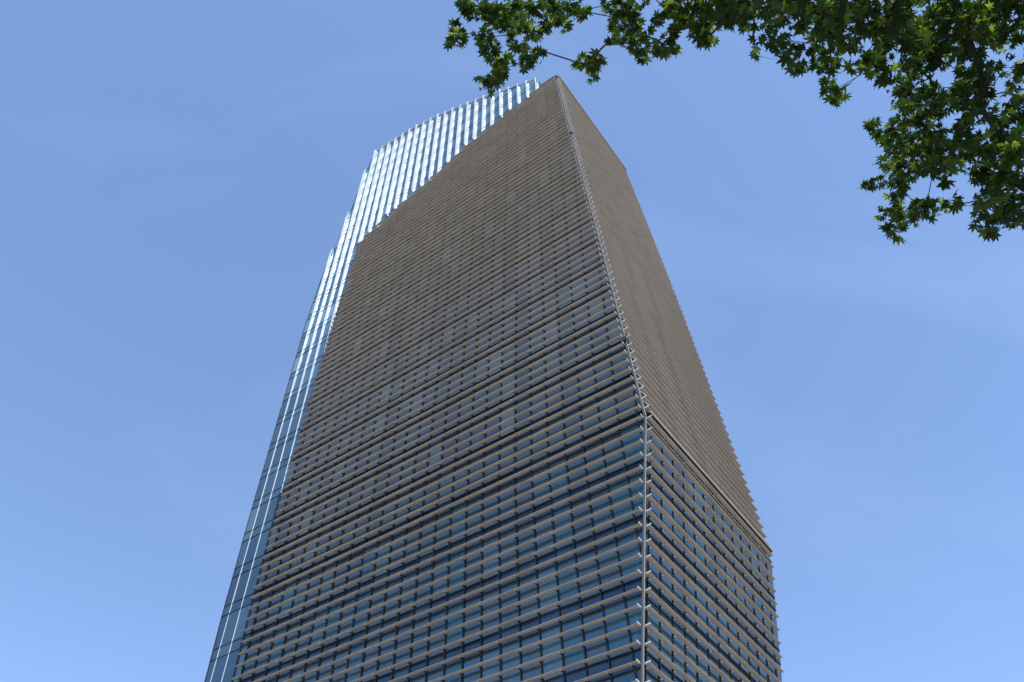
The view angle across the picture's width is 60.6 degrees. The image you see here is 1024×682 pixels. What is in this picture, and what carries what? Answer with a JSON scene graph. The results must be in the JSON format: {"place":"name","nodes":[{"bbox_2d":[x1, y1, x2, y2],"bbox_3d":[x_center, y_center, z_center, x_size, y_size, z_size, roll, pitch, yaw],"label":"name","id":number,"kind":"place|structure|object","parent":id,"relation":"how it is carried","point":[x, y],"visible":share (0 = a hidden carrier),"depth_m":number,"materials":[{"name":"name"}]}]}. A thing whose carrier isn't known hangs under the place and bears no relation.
{"place":"outdoors","nodes":[
{"label":"outdoors","id":0,"kind":"place"},
{"bbox_2d":[0,0,1023,681],"label":"sky","id":1,"kind":"structure","parent":0,"point":[180,180],"materials":[{"name":"blue"}]},
{"label":"ground","id":2,"kind":"structure","parent":0,"visible":0},
{"bbox_2d":[204,75,783,681],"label":"glass tower","id":3,"kind":"structure","parent":2,"relation":"on","point":[502,449],"depth_m":72.30,"materials":[{"name":"metal"}]},
{"bbox_2d":[254,634,272,673],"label":"window pane","id":4,"kind":"structure","parent":3,"relation":"in","point":[262,661],"depth_m":69.49,"materials":[{"name":"blue glass"}]},
{"bbox_2d":[267,628,286,668],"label":"window pane","id":5,"kind":"structure","parent":3,"relation":"in","point":[274,656],"depth_m":68.86,"materials":[{"name":"blue glass"}]},
{"bbox_2d":[281,622,299,662],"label":"window pane","id":6,"kind":"structure","parent":3,"relation":"in","point":[292,637],"depth_m":68.26,"materials":[{"name":"blue glass"}]},
{"bbox_2d":[295,616,313,656],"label":"window pane","id":7,"kind":"structure","parent":3,"relation":"in","point":[306,631],"depth_m":67.65,"materials":[{"name":"blue glass"}]},
{"bbox_2d":[309,610,327,651],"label":"window pane","id":8,"kind":"structure","parent":3,"relation":"in","point":[320,625],"depth_m":67.06,"materials":[{"name":"blue glass"}]},
{"bbox_2d":[323,604,341,645],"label":"window pane","id":9,"kind":"structure","parent":3,"relation":"in","point":[334,619],"depth_m":66.47,"materials":[{"name":"blue glass"}]},
{"bbox_2d":[331,649,348,681],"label":"window pane","id":10,"kind":"structure","parent":3,"relation":"in","point":[340,666],"depth_m":62.64,"materials":[{"name":"blue glass"}]},
{"bbox_2d":[338,598,355,639],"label":"window pane","id":11,"kind":"structure","parent":3,"relation":"in","point":[348,613],"depth_m":65.89,"materials":[{"name":"blue glass"}]},
{"bbox_2d":[346,552,362,589],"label":"window pane","id":12,"kind":"structure","parent":3,"relation":"in","point":[353,566],"depth_m":69.35,"materials":[{"name":"blue glass"}]},
{"bbox_2d":[346,643,363,681],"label":"window pane","id":13,"kind":"structure","parent":3,"relation":"in","point":[355,674],"depth_m":61.88,"materials":[{"name":"blue glass"}]},
{"bbox_2d":[353,592,370,632],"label":"window pane","id":14,"kind":"structure","parent":3,"relation":"in","point":[364,606],"depth_m":65.28,"materials":[{"name":"blue glass"}]},
{"bbox_2d":[360,545,376,582],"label":"window pane","id":15,"kind":"structure","parent":3,"relation":"in","point":[368,570],"depth_m":68.78,"materials":[{"name":"blue glass"}]},
{"bbox_2d":[361,637,379,681],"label":"window pane","id":16,"kind":"structure","parent":3,"relation":"in","point":[370,668],"depth_m":61.17,"materials":[{"name":"blue glass"}]},
{"bbox_2d":[368,585,385,626],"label":"window pane","id":17,"kind":"structure","parent":3,"relation":"in","point":[378,600],"depth_m":64.69,"materials":[{"name":"blue glass"}]},
{"bbox_2d":[374,539,390,576],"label":"window pane","id":18,"kind":"structure","parent":3,"relation":"in","point":[384,552],"depth_m":68.20,"materials":[{"name":"blue glass"}]},
{"bbox_2d":[377,630,395,676],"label":"window pane","id":19,"kind":"structure","parent":3,"relation":"in","point":[389,647],"depth_m":60.57,"materials":[{"name":"blue glass"}]},
{"bbox_2d":[383,579,400,620],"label":"window pane","id":20,"kind":"structure","parent":3,"relation":"in","point":[393,606],"depth_m":64.10,"materials":[{"name":"blue glass"}]},
{"bbox_2d":[389,532,404,570],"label":"window pane","id":21,"kind":"structure","parent":3,"relation":"in","point":[399,545],"depth_m":67.59,"materials":[{"name":"blue glass"}]},
{"bbox_2d":[394,624,411,670],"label":"window pane","id":22,"kind":"structure","parent":3,"relation":"in","point":[404,655],"depth_m":60.01,"materials":[{"name":"blue glass"}]},
{"bbox_2d":[399,572,415,613],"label":"window pane","id":23,"kind":"structure","parent":3,"relation":"in","point":[405,601],"depth_m":63.50,"materials":[{"name":"blue glass"}]},
{"bbox_2d":[404,525,419,563],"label":"window pane","id":24,"kind":"structure","parent":3,"relation":"in","point":[415,538],"depth_m":66.98,"materials":[{"name":"blue glass"}]},
{"bbox_2d":[411,617,428,663],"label":"window pane","id":25,"kind":"structure","parent":3,"relation":"in","point":[419,649],"depth_m":59.38,"materials":[{"name":"blue glass"}]},
{"bbox_2d":[415,565,431,607],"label":"window pane","id":26,"kind":"structure","parent":3,"relation":"in","point":[424,593],"depth_m":62.89,"materials":[{"name":"blue glass"}]},
{"bbox_2d":[419,518,434,556],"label":"window pane","id":27,"kind":"structure","parent":3,"relation":"in","point":[430,531],"depth_m":66.36,"materials":[{"name":"blue glass"}]},
{"bbox_2d":[428,610,445,657],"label":"window pane","id":28,"kind":"structure","parent":3,"relation":"in","point":[439,627],"depth_m":58.80,"materials":[{"name":"blue glass"}]},
{"bbox_2d":[432,558,447,600],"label":"window pane","id":29,"kind":"structure","parent":3,"relation":"in","point":[436,588],"depth_m":62.27,"materials":[{"name":"blue glass"}]},
{"bbox_2d":[435,512,449,549],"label":"window pane","id":30,"kind":"structure","parent":3,"relation":"in","point":[445,524],"depth_m":65.77,"materials":[{"name":"blue glass"}]},
{"bbox_2d":[446,603,462,650],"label":"window pane","id":31,"kind":"structure","parent":3,"relation":"in","point":[455,635],"depth_m":58.17,"materials":[{"name":"blue glass"}]},
{"bbox_2d":[448,551,463,593],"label":"window pane","id":32,"kind":"structure","parent":3,"relation":"in","point":[455,580],"depth_m":61.67,"materials":[{"name":"blue glass"}]},
{"bbox_2d":[450,504,465,543],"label":"window pane","id":33,"kind":"structure","parent":3,"relation":"in","point":[461,517],"depth_m":65.22,"materials":[{"name":"blue glass"}]},
{"bbox_2d":[453,464,467,497],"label":"window pane","id":34,"kind":"structure","parent":3,"relation":"in","point":[462,475],"depth_m":68.73,"materials":[{"name":"blue glass"}]},
{"bbox_2d":[463,655,479,681],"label":"window pane","id":35,"kind":"structure","parent":3,"relation":"in","point":[472,675],"depth_m":54.61,"materials":[{"name":"blue glass"}]},
{"bbox_2d":[464,596,480,643],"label":"window pane","id":36,"kind":"structure","parent":3,"relation":"in","point":[473,628],"depth_m":57.61,"materials":[{"name":"blue glass"}]},
{"bbox_2d":[465,544,480,586],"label":"window pane","id":37,"kind":"structure","parent":3,"relation":"in","point":[474,572],"depth_m":61.08,"materials":[{"name":"blue glass"}]},
{"bbox_2d":[467,497,481,535],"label":"window pane","id":38,"kind":"structure","parent":3,"relation":"in","point":[475,522],"depth_m":64.61,"materials":[{"name":"blue glass"}]},
{"bbox_2d":[468,456,482,490],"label":"window pane","id":39,"kind":"structure","parent":3,"relation":"in","point":[478,477],"depth_m":68.10,"materials":[{"name":"blue glass"}]},
{"bbox_2d":[482,589,498,636],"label":"window pane","id":40,"kind":"structure","parent":3,"relation":"in","point":[492,606],"depth_m":57.01,"materials":[{"name":"blue glass"}]},
{"bbox_2d":[483,489,497,528],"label":"window pane","id":41,"kind":"structure","parent":3,"relation":"in","point":[493,514],"depth_m":63.97,"materials":[{"name":"blue glass"}]},
{"bbox_2d":[483,536,498,579],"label":"window pane","id":42,"kind":"structure","parent":3,"relation":"in","point":[493,551],"depth_m":60.49,"materials":[{"name":"blue glass"}]},
{"bbox_2d":[482,648,499,681],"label":"window pane","id":43,"kind":"structure","parent":3,"relation":"in","point":[489,669],"depth_m":53.85,"materials":[{"name":"blue glass"}]},
{"bbox_2d":[484,449,498,483],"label":"window pane","id":44,"kind":"structure","parent":3,"relation":"in","point":[493,470],"depth_m":67.45,"materials":[{"name":"blue glass"}]},
{"bbox_2d":[499,482,514,520],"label":"window pane","id":45,"kind":"structure","parent":3,"relation":"in","point":[511,506],"depth_m":63.41,"materials":[{"name":"blue glass"}]},
{"bbox_2d":[500,441,513,475],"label":"window pane","id":46,"kind":"structure","parent":3,"relation":"in","point":[510,462],"depth_m":66.94,"materials":[{"name":"blue glass"}]},
{"bbox_2d":[233,80,781,681],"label":"louvers","id":47,"kind":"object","parent":3,"relation":"in","point":[629,676],"depth_m":77.22,"materials":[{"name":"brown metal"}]},
{"bbox_2d":[500,529,516,572],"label":"window pane","id":48,"kind":"structure","parent":3,"relation":"in","point":[510,557],"depth_m":59.89,"materials":[{"name":"blue glass"}]},
{"bbox_2d":[500,581,517,629],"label":"window pane","id":49,"kind":"structure","parent":3,"relation":"in","point":[507,615],"depth_m":56.37,"materials":[{"name":"blue glass"}]},
{"bbox_2d":[501,641,519,681],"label":"window pane","id":50,"kind":"structure","parent":3,"relation":"in","point":[511,661],"depth_m":53.07,"materials":[{"name":"blue glass"}]},
{"bbox_2d":[516,434,530,468],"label":"window pane","id":51,"kind":"structure","parent":3,"relation":"in","point":[518,448],"depth_m":66.30,"materials":[{"name":"blue glass"}]},
{"bbox_2d":[516,474,531,513],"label":"window pane","id":52,"kind":"structure","parent":3,"relation":"in","point":[522,501],"depth_m":62.76,"materials":[{"name":"blue glass"}]},
{"bbox_2d":[517,521,534,564],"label":"window pane","id":53,"kind":"structure","parent":3,"relation":"in","point":[528,536],"depth_m":59.25,"materials":[{"name":"blue glass"}]},
{"bbox_2d":[519,574,537,622],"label":"window pane","id":54,"kind":"structure","parent":3,"relation":"in","point":[530,606],"depth_m":55.80,"materials":[{"name":"blue glass"}]},
{"bbox_2d":[521,633,540,681],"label":"window pane","id":55,"kind":"structure","parent":3,"relation":"in","point":[533,670],"depth_m":52.36,"materials":[{"name":"blue glass"}]},
{"bbox_2d":[532,426,546,460],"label":"window pane","id":56,"kind":"structure","parent":3,"relation":"in","point":[535,450],"depth_m":65.65,"materials":[{"name":"blue glass"}]},
{"bbox_2d":[532,466,549,505],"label":"window pane","id":57,"kind":"structure","parent":3,"relation":"in","point":[544,491],"depth_m":62.20,"materials":[{"name":"blue glass"}]},
{"bbox_2d":[535,513,553,556],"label":"window pane","id":58,"kind":"structure","parent":3,"relation":"in","point":[542,530],"depth_m":58.67,"materials":[{"name":"blue glass"}]},
{"bbox_2d":[538,566,557,614],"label":"window pane","id":59,"kind":"structure","parent":3,"relation":"in","point":[551,598],"depth_m":55.19,"materials":[{"name":"blue glass"}]},
{"bbox_2d":[541,626,562,680],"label":"window pane","id":60,"kind":"structure","parent":3,"relation":"in","point":[553,663],"depth_m":51.68,"materials":[{"name":"blue glass"}]},
{"bbox_2d":[547,381,561,413],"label":"window pane","id":61,"kind":"structure","parent":3,"relation":"in","point":[559,399],"depth_m":68.53,"materials":[{"name":"blue glass"}]},
{"bbox_2d":[548,418,563,452],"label":"window pane","id":62,"kind":"structure","parent":3,"relation":"in","point":[556,440],"depth_m":65.10,"materials":[{"name":"blue glass"}]},
{"bbox_2d":[549,458,567,497],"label":"window pane","id":63,"kind":"structure","parent":3,"relation":"in","point":[562,483],"depth_m":61.56,"materials":[{"name":"blue glass"}]},
{"bbox_2d":[553,505,572,548],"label":"window pane","id":64,"kind":"structure","parent":3,"relation":"in","point":[565,520],"depth_m":58.12,"materials":[{"name":"blue glass"}]},
{"bbox_2d":[557,558,578,606],"bbox_3d":[3.474,15.032,54.533,1.719,3.300,0.125,-29,-55,24],"label":"window pane","id":65,"kind":"structure","parent":3,"relation":"in","point":[571,590],"depth_m":54.60,"materials":[{"name":"blue glass"}]},
{"bbox_2d":[562,373,578,405],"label":"window pane","id":66,"kind":"structure","parent":3,"relation":"in","point":[575,391],"depth_m":68.01,"materials":[{"name":"blue glass"}]},
{"bbox_2d":[561,618,584,672],"bbox_3d":[3.568,17.724,51.038,1.719,3.300,0.125,-29,-55,24],"label":"window pane","id":67,"kind":"structure","parent":3,"relation":"in","point":[576,655],"depth_m":51.10,"materials":[{"name":"blue glass"}]},
{"bbox_2d":[564,409,581,444],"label":"window pane","id":68,"kind":"structure","parent":3,"relation":"in","point":[577,430],"depth_m":64.49,"materials":[{"name":"blue glass"}]},
{"bbox_2d":[567,450,586,489],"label":"window pane","id":69,"kind":"structure","parent":3,"relation":"in","point":[580,475],"depth_m":60.97,"materials":[{"name":"blue glass"}]},
{"bbox_2d":[571,497,592,541],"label":"window pane","id":70,"kind":"structure","parent":3,"relation":"in","point":[586,525],"depth_m":57.48,"materials":[{"name":"blue glass"}]},
{"bbox_2d":[578,365,595,397],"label":"window pane","id":71,"kind":"structure","parent":3,"relation":"in","point":[591,374],"depth_m":67.36,"materials":[{"name":"blue glass"}]},
{"bbox_2d":[576,550,599,598],"bbox_3d":[4.691,14.380,53.940,1.718,3.300,0.136,-29,-55,24],"label":"window pane","id":72,"kind":"structure","parent":3,"relation":"in","point":[592,582],"depth_m":54.00,"materials":[{"name":"blue glass"}]},
{"bbox_2d":[581,401,598,436],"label":"window pane","id":73,"kind":"structure","parent":3,"relation":"in","point":[593,412],"depth_m":63.88,"materials":[{"name":"blue glass"}]},
{"bbox_2d":[582,610,607,664],"bbox_3d":[4.783,17.072,50.445,1.717,3.300,0.125,-28,-55,23],"label":"window pane","id":74,"kind":"structure","parent":3,"relation":"in","point":[599,647],"depth_m":50.51,"materials":[{"name":"blue glass"}]},
{"bbox_2d":[584,442,605,481],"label":"window pane","id":75,"kind":"structure","parent":3,"relation":"in","point":[597,455],"depth_m":60.34,"materials":[{"name":"blue glass"}]},
{"bbox_2d":[590,488,612,532],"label":"window pane","id":76,"kind":"structure","parent":3,"relation":"in","point":[605,517],"depth_m":56.88,"materials":[{"name":"blue glass"}]},
{"bbox_2d":[595,356,612,389],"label":"window pane","id":77,"kind":"structure","parent":3,"relation":"in","point":[608,365],"depth_m":66.84,"materials":[{"name":"blue glass"}]},
{"bbox_2d":[598,393,617,428],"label":"window pane","id":78,"kind":"structure","parent":3,"relation":"in","point":[613,413],"depth_m":63.26,"materials":[{"name":"blue glass"}]},
{"bbox_2d":[596,542,620,590],"bbox_3d":[5.901,13.723,53.342,1.718,3.300,0.126,-29,-55,24],"label":"window pane","id":79,"kind":"structure","parent":3,"relation":"in","point":[612,574],"depth_m":53.40,"materials":[{"name":"blue glass"}]},
{"bbox_2d":[602,434,624,473],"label":"window pane","id":80,"kind":"structure","parent":3,"relation":"in","point":[610,449],"depth_m":59.79,"materials":[{"name":"blue glass"}]},
{"bbox_2d":[604,601,630,657],"bbox_3d":[5.990,16.411,49.844,1.717,3.300,0.113,-28,-55,23],"label":"window pane","id":81,"kind":"structure","parent":3,"relation":"in","point":[622,639],"depth_m":49.89,"materials":[{"name":"blue glass"}]},
{"bbox_2d":[611,348,630,380],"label":"window pane","id":82,"kind":"structure","parent":3,"relation":"in","point":[622,358],"depth_m":66.23,"materials":[{"name":"blue glass"}]},
{"bbox_2d":[609,480,633,524],"bbox_3d":[7.025,10.380,56.245,1.717,3.300,0.123,-28,-55,23],"label":"window pane","id":83,"kind":"structure","parent":3,"relation":"in","point":[624,509],"depth_m":56.32,"materials":[{"name":"blue glass"}]},
{"bbox_2d":[616,384,635,419],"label":"window pane","id":84,"kind":"structure","parent":3,"relation":"in","point":[622,398],"depth_m":62.65,"materials":[{"name":"blue glass"}]},
{"bbox_2d":[617,533,641,582],"bbox_3d":[7.088,13.066,52.745,1.682,3.300,0.142,-29,-55,24],"label":"window pane","id":85,"kind":"structure","parent":3,"relation":"in","point":[633,566],"depth_m":52.75,"materials":[{"name":"blue glass"}]},
{"bbox_2d":[621,425,643,465],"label":"window pane","id":86,"kind":"structure","parent":3,"relation":"in","point":[632,439],"depth_m":59.13,"materials":[{"name":"blue glass"}]},
{"bbox_2d":[626,595,641,649],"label":"window pane","id":87,"kind":"structure","parent":3,"relation":"in","point":[634,616],"depth_m":49.61,"materials":[{"name":"blue glass"}]},
{"bbox_2d":[629,473,642,516],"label":"window pane","id":88,"kind":"structure","parent":3,"relation":"in","point":[635,490],"depth_m":55.99,"materials":[{"name":"blue glass"}]},
{"bbox_2d":[647,601,659,659],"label":"window pane","id":89,"kind":"structure","parent":3,"relation":"in","point":[655,641],"depth_m":49.92,"materials":[{"name":"blue glass"}]},
{"bbox_2d":[649,537,660,590],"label":"window pane","id":90,"kind":"structure","parent":3,"relation":"in","point":[654,555],"depth_m":53.13,"materials":[{"name":"blue glass"}]},
{"bbox_2d":[651,481,660,529],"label":"window pane","id":91,"kind":"structure","parent":3,"relation":"in","point":[653,494],"depth_m":56.38,"materials":[{"name":"blue glass"}]},
{"bbox_2d":[661,612,672,671],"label":"window pane","id":92,"kind":"structure","parent":3,"relation":"in","point":[665,650],"depth_m":50.72,"materials":[{"name":"blue glass"}]},
{"bbox_2d":[662,549,672,602],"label":"window pane","id":93,"kind":"structure","parent":3,"relation":"in","point":[665,566],"depth_m":53.93,"materials":[{"name":"blue glass"}]},
{"bbox_2d":[663,493,672,541],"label":"window pane","id":94,"kind":"structure","parent":3,"relation":"in","point":[665,507],"depth_m":57.20,"materials":[{"name":"blue glass"}]},
{"bbox_2d":[674,505,683,552],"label":"window pane","id":95,"kind":"structure","parent":3,"relation":"in","point":[676,518],"depth_m":58.06,"materials":[{"name":"blue glass"}]},
{"bbox_2d":[674,623,684,681],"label":"window pane","id":96,"kind":"structure","parent":3,"relation":"in","point":[679,662],"depth_m":51.52,"materials":[{"name":"blue glass"}]},
{"bbox_2d":[674,560,684,613],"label":"window pane","id":97,"kind":"structure","parent":3,"relation":"in","point":[677,577],"depth_m":54.78,"materials":[{"name":"blue glass"}]},
{"bbox_2d":[685,516,694,563],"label":"window pane","id":98,"kind":"structure","parent":3,"relation":"in","point":[687,530],"depth_m":58.77,"materials":[{"name":"blue glass"}]},
{"bbox_2d":[686,572,695,623],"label":"window pane","id":99,"kind":"structure","parent":3,"relation":"in","point":[689,589],"depth_m":55.61,"materials":[{"name":"blue glass"}]},
{"bbox_2d":[687,635,696,681],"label":"window pane","id":100,"kind":"structure","parent":3,"relation":"in","point":[691,655],"depth_m":52.50,"materials":[{"name":"blue glass"}]},
{"bbox_2d":[697,583,707,635],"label":"window pane","id":101,"kind":"structure","parent":3,"relation":"in","point":[701,616],"depth_m":56.44,"materials":[{"name":"blue glass"}]},
{"bbox_2d":[708,594,718,645],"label":"window pane","id":102,"kind":"structure","parent":3,"relation":"in","point":[711,610],"depth_m":57.22,"materials":[{"name":"blue glass"}]},
{"bbox_2d":[719,605,728,654],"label":"window pane","id":103,"kind":"structure","parent":3,"relation":"in","point":[722,621],"depth_m":58.05,"materials":[{"name":"blue glass"}]},
{"bbox_2d":[729,615,739,664],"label":"window pane","id":104,"kind":"structure","parent":3,"relation":"in","point":[734,647],"depth_m":58.83,"materials":[{"name":"blue glass"}]},
{"bbox_2d":[442,0,1023,245],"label":"plane tree","id":105,"kind":"object","parent":2,"relation":"on","point":[920,42],"visible":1,"depth_m":9.88,"materials":[{"name":"green plant"}]}
]}

